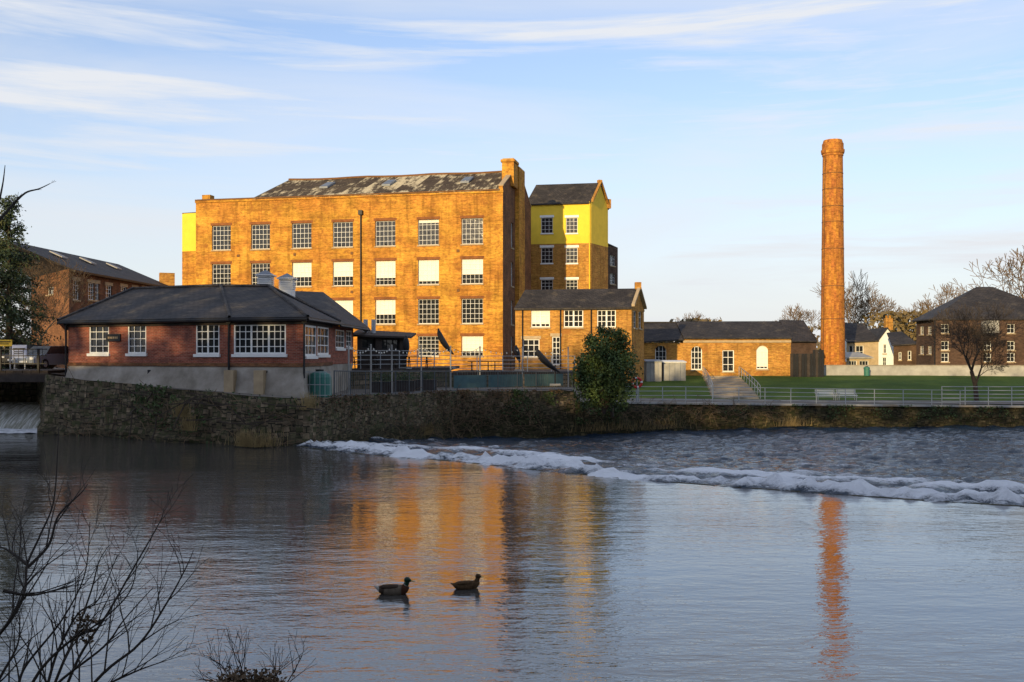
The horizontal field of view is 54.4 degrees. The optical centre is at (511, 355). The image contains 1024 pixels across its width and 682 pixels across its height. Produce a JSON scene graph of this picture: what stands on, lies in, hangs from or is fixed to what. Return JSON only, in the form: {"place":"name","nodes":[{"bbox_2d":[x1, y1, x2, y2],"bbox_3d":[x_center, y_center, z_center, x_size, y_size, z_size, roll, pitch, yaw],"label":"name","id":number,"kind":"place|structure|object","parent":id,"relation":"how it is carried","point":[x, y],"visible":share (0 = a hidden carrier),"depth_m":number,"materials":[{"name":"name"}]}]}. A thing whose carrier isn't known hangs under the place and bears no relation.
{"place":"outdoors","nodes":[
{"label":"outdoors","id":0,"kind":"place"},
{"bbox_2d":[12,345,26,368],"bbox_3d":[-28.448,0.198,57.522,0.850,1.604,0.134,0,0,0],"label":"notice board","id":1,"kind":"object","parent":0,"point":[14,352],"visible":0.62,"depth_m":57.47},
{"bbox_2d":[0,433,1023,681],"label":"river water","id":2,"kind":"structure","parent":0,"point":[590,579],"depth_m":18.34,"materials":[{"name":"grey liquid"}]},
{"bbox_2d":[0,401,40,432],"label":"sluice waterfall","id":3,"kind":"structure","parent":2,"relation":"on","point":[19,417],"depth_m":53.78,"materials":[{"name":"liquid"}]},
{"bbox_2d":[374,577,414,594],"bbox_3d":[-1.970,3.885,16.703,0.695,0.348,0.242,0,0,0],"label":"mallard duck","id":4,"kind":"object","parent":2,"relation":"on","point":[391,589],"visible":0.98,"depth_m":16.63},
{"bbox_2d":[450,574,482,589],"bbox_3d":[-0.762,3.902,17.080,0.596,0.298,0.207,0,0,-16],"label":"mallard duck","id":5,"kind":"object","parent":2,"relation":"on","point":[466,585],"visible":0.99,"depth_m":17.00},
{"bbox_2d":[295,445,1023,506],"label":"weir crest","id":6,"kind":"object","parent":2,"relation":"in","point":[713,485],"visible":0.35,"depth_m":29.65,"materials":[{"name":"stone"}]},
{"bbox_2d":[0,0,1023,347],"label":"sky","id":7,"kind":"structure","parent":0,"point":[704,125],"materials":[{"name":"blue"}]},
{"bbox_2d":[13,366,1023,407],"bbox_3d":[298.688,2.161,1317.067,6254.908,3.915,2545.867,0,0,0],"label":"ground","id":8,"kind":"structure","parent":0,"point":[924,385],"depth_m":94.26,"materials":[{"name":"green plant"}]},
{"bbox_2d":[2,345,56,366],"bbox_3d":[-30.951,0.031,63.980,1.820,1.450,4.240,0,0,4],"label":"parked car","id":9,"kind":"object","parent":8,"relation":"on","point":[7,359],"visible":0.26,"depth_m":62.47,"materials":[{"name":"paint"}]},
{"bbox_2d":[0,194,63,368],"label":"conifer tree","id":10,"kind":"object","parent":8,"relation":"on","point":[10,294],"visible":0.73,"depth_m":65.75,"materials":[{"name":"green plant"}]},
{"bbox_2d":[12,346,67,368],"bbox_3d":[-28.970,0.129,61.980,1.820,1.450,4.240,0,0,13],"label":"parked car","id":11,"kind":"object","parent":8,"relation":"on","point":[54,356],"visible":0.59,"depth_m":61.18,"materials":[{"name":"paint"}]},
{"bbox_2d":[1,255,101,343],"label":"bare tree","id":12,"kind":"object","parent":8,"relation":"on","point":[38,270],"visible":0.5,"depth_m":76.80,"materials":[{"name":"brown plant"}]},
{"bbox_2d":[0,240,174,368],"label":"brick workshops","id":13,"kind":"structure","parent":8,"relation":"on","point":[109,279],"depth_m":93.01,"materials":[{"name":"brown brick"}]},
{"bbox_2d":[48,280,125,299],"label":"windows","id":14,"kind":"structure","parent":13,"relation":"in","point":[90,291],"depth_m":92.85,"materials":[{"name":"white paint"}]},
{"bbox_2d":[57,270,370,396],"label":"house","id":15,"kind":"structure","parent":8,"relation":"on","point":[263,336],"depth_m":49.53,"materials":[{"name":"red brick"}]},
{"bbox_2d":[90,324,350,355],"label":"windows","id":16,"kind":"structure","parent":15,"relation":"in","point":[274,325],"depth_m":48.16,"materials":[{"name":"white paint"}]},
{"bbox_2d":[307,369,331,397],"bbox_3d":[-9.185,1.335,47.570,1.260,1.330,1.220,0,0,0],"label":"water tank","id":17,"kind":"object","parent":8,"relation":"on","point":[319,380],"visible":0.79,"depth_m":47.13,"materials":[{"name":"teal plastic"}]},
{"bbox_2d":[182,158,530,370],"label":"brick mill","id":18,"kind":"object","parent":8,"relation":"on","point":[424,257],"visible":0.71,"depth_m":110.22,"materials":[{"name":"orange brick"}]},
{"bbox_2d":[213,218,511,355],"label":"windows","id":19,"kind":"structure","parent":18,"relation":"in","point":[470,223],"depth_m":111.07,"materials":[{"name":"white paint"}]},
{"bbox_2d":[368,370,393,392],"bbox_3d":[-7.446,1.496,56.545,1.744,1.308,0.766,0,0,0],"label":"planter box","id":20,"kind":"object","parent":8,"relation":"on","point":[375,387],"visible":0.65,"depth_m":56.25,"materials":[{"name":"black paint"}]},
{"bbox_2d":[390,369,418,391],"bbox_3d":[-6.563,1.417,58.815,2.189,1.466,0.833,0,0,0],"label":"planter box","id":21,"kind":"object","parent":8,"relation":"on","point":[412,386],"visible":0.7,"depth_m":58.55,"materials":[{"name":"black paint"}]},
{"bbox_2d":[59,363,783,447],"bbox_3d":[1.046,3.110,58.297,50.040,5.425,13.361,0,0,-34],"label":"bramble scrub","id":22,"kind":"object","parent":8,"relation":"on","point":[447,399],"visible":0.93,"depth_m":58.05,"materials":[{"name":"brown plant"}]},
{"bbox_2d":[411,367,443,390],"bbox_3d":[-5.249,1.408,61.019,2.227,1.484,0.858,0,0,0],"label":"planter box","id":23,"kind":"object","parent":8,"relation":"on","point":[427,382],"visible":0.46,"depth_m":60.75,"materials":[{"name":"black paint"}]},
{"bbox_2d":[334,370,572,396],"bbox_3d":[-3.557,1.562,59.137,3.211,1.677,24.117,0,0,32],"label":"terrace railing","id":24,"kind":"object","parent":8,"relation":"on","point":[381,379],"visible":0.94,"depth_m":56.16,"materials":[{"name":"grey metal"}]},
{"bbox_2d":[454,374,562,387],"bbox_3d":[-0.134,1.650,64.970,9.395,0.800,0.247,0,0,-41],"label":"terrace banner","id":25,"kind":"object","parent":24,"relation":"attached to","point":[469,381],"visible":0.96,"depth_m":64.74,"materials":[{"name":"grey fabric"}]},
{"bbox_2d":[340,366,574,397],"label":"terrace deck","id":26,"kind":"structure","parent":8,"relation":"on","point":[359,380],"depth_m":69.26,"materials":[{"name":"wood"}]},
{"bbox_2d":[352,356,378,368],"bbox_3d":[-9.350,0.468,62.500,1.800,0.796,1.780,0,0,0],"label":"picnic table","id":27,"kind":"object","parent":26,"relation":"on","point":[354,361],"visible":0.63,"depth_m":62.10,"materials":[{"name":"brown wood"}]},
{"bbox_2d":[353,319,415,367],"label":"garden bar","id":28,"kind":"object","parent":26,"relation":"on","point":[381,340],"visible":0.76,"depth_m":67.18,"materials":[{"name":"black paint"}]},
{"bbox_2d":[362,339,398,349],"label":"windows","id":29,"kind":"structure","parent":28,"relation":"in","point":[362,339],"depth_m":67.37,"materials":[{"name":"black paint"}]},
{"bbox_2d":[374,356,400,368],"bbox_3d":[-8.274,0.468,65.000,1.800,0.796,1.780,0,0,0],"label":"picnic table","id":30,"kind":"object","parent":26,"relation":"on","point":[395,361],"visible":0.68,"depth_m":64.60,"materials":[{"name":"brown wood"}]},
{"bbox_2d":[353,350,449,368],"bbox_3d":[-7.353,0.264,65.005,0.065,1.173,11.778,0,0,31],"label":"deck railing","id":31,"kind":"object","parent":26,"relation":"on","point":[399,359],"visible":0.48,"depth_m":64.95,"materials":[{"name":"metal"}]},
{"bbox_2d":[400,336,411,368],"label":"folded parasol","id":32,"kind":"object","parent":26,"relation":"on","point":[406,344],"visible":0.95,"depth_m":65.86,"materials":[{"name":"black fabric"}]},
{"bbox_2d":[403,356,431,367],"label":"picnic table","id":33,"kind":"object","parent":26,"relation":"on","point":[409,361],"visible":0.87,"depth_m":67.60,"materials":[{"name":"brown wood"}]},
{"bbox_2d":[437,328,455,367],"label":"folded parasol","id":34,"kind":"object","parent":26,"relation":"on","point":[443,342],"visible":0.91,"depth_m":71.86,"materials":[{"name":"grey fabric"}]},
{"bbox_2d":[467,361,492,370],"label":"picnic table","id":35,"kind":"object","parent":26,"relation":"on","point":[471,365],"visible":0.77,"depth_m":72.60,"materials":[{"name":"brown wood"}]},
{"bbox_2d":[492,361,514,370],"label":"picnic table","id":36,"kind":"object","parent":26,"relation":"on","point":[494,365],"visible":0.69,"depth_m":74.52,"materials":[{"name":"brown wood"}]},
{"bbox_2d":[451,356,574,370],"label":"deck railing","id":37,"kind":"object","parent":26,"relation":"on","point":[527,367],"visible":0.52,"depth_m":73.74,"materials":[{"name":"metal"}]},
{"bbox_2d":[514,345,523,370],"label":"folded parasol","id":38,"kind":"object","parent":26,"relation":"on","point":[517,355],"visible":1,"depth_m":73.85,"materials":[{"name":"black fabric"}]},
{"bbox_2d":[536,348,560,385],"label":"folded parasol","id":39,"kind":"object","parent":26,"relation":"on","point":[543,359],"visible":1,"depth_m":65.86,"materials":[{"name":"black fabric"}]},
{"bbox_2d":[348,344,568,393],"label":"festoon lights","id":40,"kind":"object","parent":8,"relation":"on","point":[420,347],"visible":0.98,"depth_m":58.96,"materials":[{"name":"black paint"}]},
{"bbox_2d":[0,309,927,349],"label":"distant tree line","id":41,"kind":"object","parent":8,"relation":"on","point":[901,322],"visible":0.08,"depth_m":150.04,"materials":[{"name":"plant"}]},
{"bbox_2d":[0,374,1023,446],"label":"river wall","id":42,"kind":"structure","parent":8,"relation":"on","point":[50,394],"depth_m":56.48,"materials":[{"name":"stone"}]},
{"bbox_2d":[0,349,64,381],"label":"footbridge","id":43,"kind":"object","parent":42,"relation":"on","point":[38,374],"visible":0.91,"depth_m":52.41,"materials":[{"name":"black paint"}]},
{"bbox_2d":[0,340,11,368],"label":"notice sign","id":44,"kind":"object","parent":43,"relation":"on","point":[5,342],"visible":0.86,"depth_m":57.47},
{"bbox_2d":[169,391,817,447],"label":"dry grass tufts","id":45,"kind":"object","parent":42,"relation":"on","point":[243,441],"visible":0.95,"depth_m":45.03,"materials":[{"name":"plant"}]},
{"bbox_2d":[62,379,1013,443],"bbox_3d":[9.370,3.047,63.902,68.700,3.741,12.856,0,0,-33],"label":"ivy on wall","id":46,"kind":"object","parent":42,"relation":"on","point":[519,391],"visible":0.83,"depth_m":64.50,"materials":[{"name":"green plant"}]},
{"bbox_2d":[578,401,1023,407],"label":"coping stones","id":47,"kind":"object","parent":42,"relation":"on","point":[808,404],"visible":0.84,"depth_m":75.81,"materials":[{"name":"stone"}]},
{"bbox_2d":[632,377,642,401],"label":"life ring post","id":48,"kind":"object","parent":47,"relation":"on","point":[641,383],"visible":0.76,"depth_m":70.83,"materials":[{"name":"metal"}]},
{"bbox_2d":[529,180,617,289],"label":"rendered mill","id":49,"kind":"object","parent":8,"relation":"on","point":[572,247],"visible":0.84,"depth_m":126.03,"materials":[{"name":"paint"}]},
{"bbox_2d":[541,218,613,289],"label":"windows","id":50,"kind":"structure","parent":49,"relation":"in","point":[541,218],"depth_m":126.01,"materials":[{"name":"white paint"}]},
{"bbox_2d":[514,282,646,381],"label":"brick annex","id":51,"kind":"object","parent":8,"relation":"on","point":[549,321],"visible":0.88,"depth_m":96.51,"materials":[{"name":"orange brick"}]},
{"bbox_2d":[523,310,640,364],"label":"windows","id":52,"kind":"structure","parent":51,"relation":"in","point":[568,315],"depth_m":96.36,"materials":[{"name":"white paint"}]},
{"bbox_2d":[569,324,643,416],"bbox_3d":[6.114,1.002,64.315,4.805,6.045,3.765,0,0,19],"label":"evergreen bush","id":53,"kind":"object","parent":8,"relation":"on","point":[604,384],"visible":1,"depth_m":63.93,"materials":[{"name":"green plant"}]},
{"bbox_2d":[644,359,662,380],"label":"storage unit","id":54,"kind":"object","parent":8,"relation":"on","point":[652,369],"visible":0.89,"depth_m":103.00,"materials":[{"name":"white metal"}]},
{"bbox_2d":[661,360,686,380],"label":"storage unit","id":55,"kind":"object","parent":8,"relation":"on","point":[673,370],"visible":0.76,"depth_m":104.00,"materials":[{"name":"white paint"}]},
{"bbox_2d":[702,366,760,398],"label":"garden steps","id":56,"kind":"structure","parent":8,"relation":"on","point":[715,382],"depth_m":94.25,"materials":[{"name":"concrete"}]},
{"bbox_2d":[644,320,823,376],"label":"brick outbuilding","id":57,"kind":"structure","parent":8,"relation":"on","point":[751,348],"depth_m":111.78,"materials":[{"name":"orange brick"}]},
{"bbox_2d":[655,346,767,371],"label":"windows","id":58,"kind":"structure","parent":57,"relation":"in","point":[662,346],"depth_m":111.78,"materials":[{"name":"white paint"}]},
{"bbox_2d":[617,386,960,404],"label":"promenade railing","id":59,"kind":"object","parent":8,"relation":"on","point":[790,396],"visible":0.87,"depth_m":76.25,"materials":[{"name":"metal"}]},
{"bbox_2d":[820,139,845,364],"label":"factory chimney","id":60,"kind":"object","parent":8,"relation":"on","point":[832,340],"visible":0.97,"depth_m":120.87,"materials":[{"name":"brick"}]},
{"bbox_2d":[648,245,1023,342],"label":"distant trees","id":61,"kind":"object","parent":8,"relation":"on","point":[868,302],"visible":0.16,"depth_m":169.61,"materials":[{"name":"plant"}]},
{"bbox_2d":[863,366,869,375],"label":"waste bin","id":62,"kind":"object","parent":8,"relation":"on","point":[866,370],"visible":1,"depth_m":110.25,"materials":[{"name":"green paint"}]},
{"bbox_2d":[845,316,892,364],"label":"white cottage","id":63,"kind":"structure","parent":8,"relation":"on","point":[864,345],"depth_m":137.25,"materials":[{"name":"paint"}]},
{"bbox_2d":[849,344,885,364],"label":"windows","id":64,"kind":"structure","parent":63,"relation":"in","point":[883,344],"depth_m":136.82,"materials":[{"name":"white paint"}]},
{"bbox_2d":[815,365,1023,375],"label":"garden wall","id":65,"kind":"structure","parent":8,"relation":"on","point":[957,370],"depth_m":111.87,"materials":[{"name":"concrete"}]},
{"bbox_2d":[893,320,1023,364],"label":"walls","id":66,"kind":"structure","parent":8,"relation":"on","point":[955,358],"depth_m":116.00,"materials":[{"name":"brown brick"}]},
{"bbox_2d":[887,287,1023,345],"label":"roof","id":67,"kind":"structure","parent":66,"relation":"on","point":[988,296],"depth_m":120.08,"materials":[{"name":"tile"}]},
{"bbox_2d":[899,325,1013,360],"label":"glass","id":68,"kind":"object","parent":66,"relation":"on","point":[942,348],"visible":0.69,"depth_m":116.20,"materials":[{"name":"black"}]},
{"bbox_2d":[899,324,1013,361],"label":"windows","id":69,"kind":"structure","parent":66,"relation":"attached to","point":[1010,345],"depth_m":116.15,"materials":[{"name":"white paint"}]},
{"bbox_2d":[898,321,1015,364],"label":"trim","id":70,"kind":"structure","parent":66,"relation":"attached to","point":[947,350],"depth_m":115.90,"materials":[{"name":"stone"}]},
{"bbox_2d":[576,397,1023,403],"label":"riverside path","id":71,"kind":"structure","parent":0,"point":[793,401],"depth_m":78.12,"materials":[{"name":"grey concrete"}]},
{"bbox_2d":[815,389,835,399],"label":"park bench","id":72,"kind":"object","parent":71,"relation":"on","point":[833,393],"visible":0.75,"depth_m":80.42,"materials":[{"name":"white paint"}]},
{"bbox_2d":[836,389,857,400],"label":"park bench","id":73,"kind":"object","parent":71,"relation":"on","point":[839,395],"visible":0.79,"depth_m":80.52,"materials":[{"name":"white paint"}]},
{"bbox_2d":[921,302,1023,400],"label":"bare tree","id":74,"kind":"object","parent":71,"relation":"on","point":[983,339],"visible":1,"depth_m":78.91,"materials":[{"name":"brown plant"}]},
{"bbox_2d":[941,386,1023,404],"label":"promenade railing","id":75,"kind":"object","parent":71,"relation":"on","point":[988,394],"visible":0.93,"depth_m":77.71,"materials":[{"name":"metal"}]},
{"bbox_2d":[982,321,998,332],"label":"window","id":76,"kind":"structure","parent":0,"point":[997,326],"depth_m":114.00,"materials":[{"name":"white glass"}]},
{"bbox_3d":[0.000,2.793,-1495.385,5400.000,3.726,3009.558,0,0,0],"label":"near bank","id":77,"kind":"structure","parent":0,"visible":0},
{"bbox_2d":[0,167,55,220],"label":"overhanging branch","id":78,"kind":"object","parent":77,"relation":"on","point":[2,216],"visible":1,"depth_m":7.13,"materials":[{"name":"brown plant"}]},
{"bbox_2d":[0,427,211,681],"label":"bare shrub","id":79,"kind":"object","parent":77,"relation":"on","point":[24,594],"visible":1,"depth_m":5.42,"materials":[{"name":"black plant"}]},
{"bbox_2d":[190,626,315,681],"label":"bramble bush","id":80,"kind":"object","parent":77,"relation":"on","point":[235,676],"visible":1,"depth_m":6.07,"materials":[{"name":"black plant"}]},
{"label":"lower river water","id":81,"kind":"structure","parent":0,"visible":0},
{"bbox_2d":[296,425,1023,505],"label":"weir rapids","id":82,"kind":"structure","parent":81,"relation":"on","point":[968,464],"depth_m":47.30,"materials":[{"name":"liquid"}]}
]}

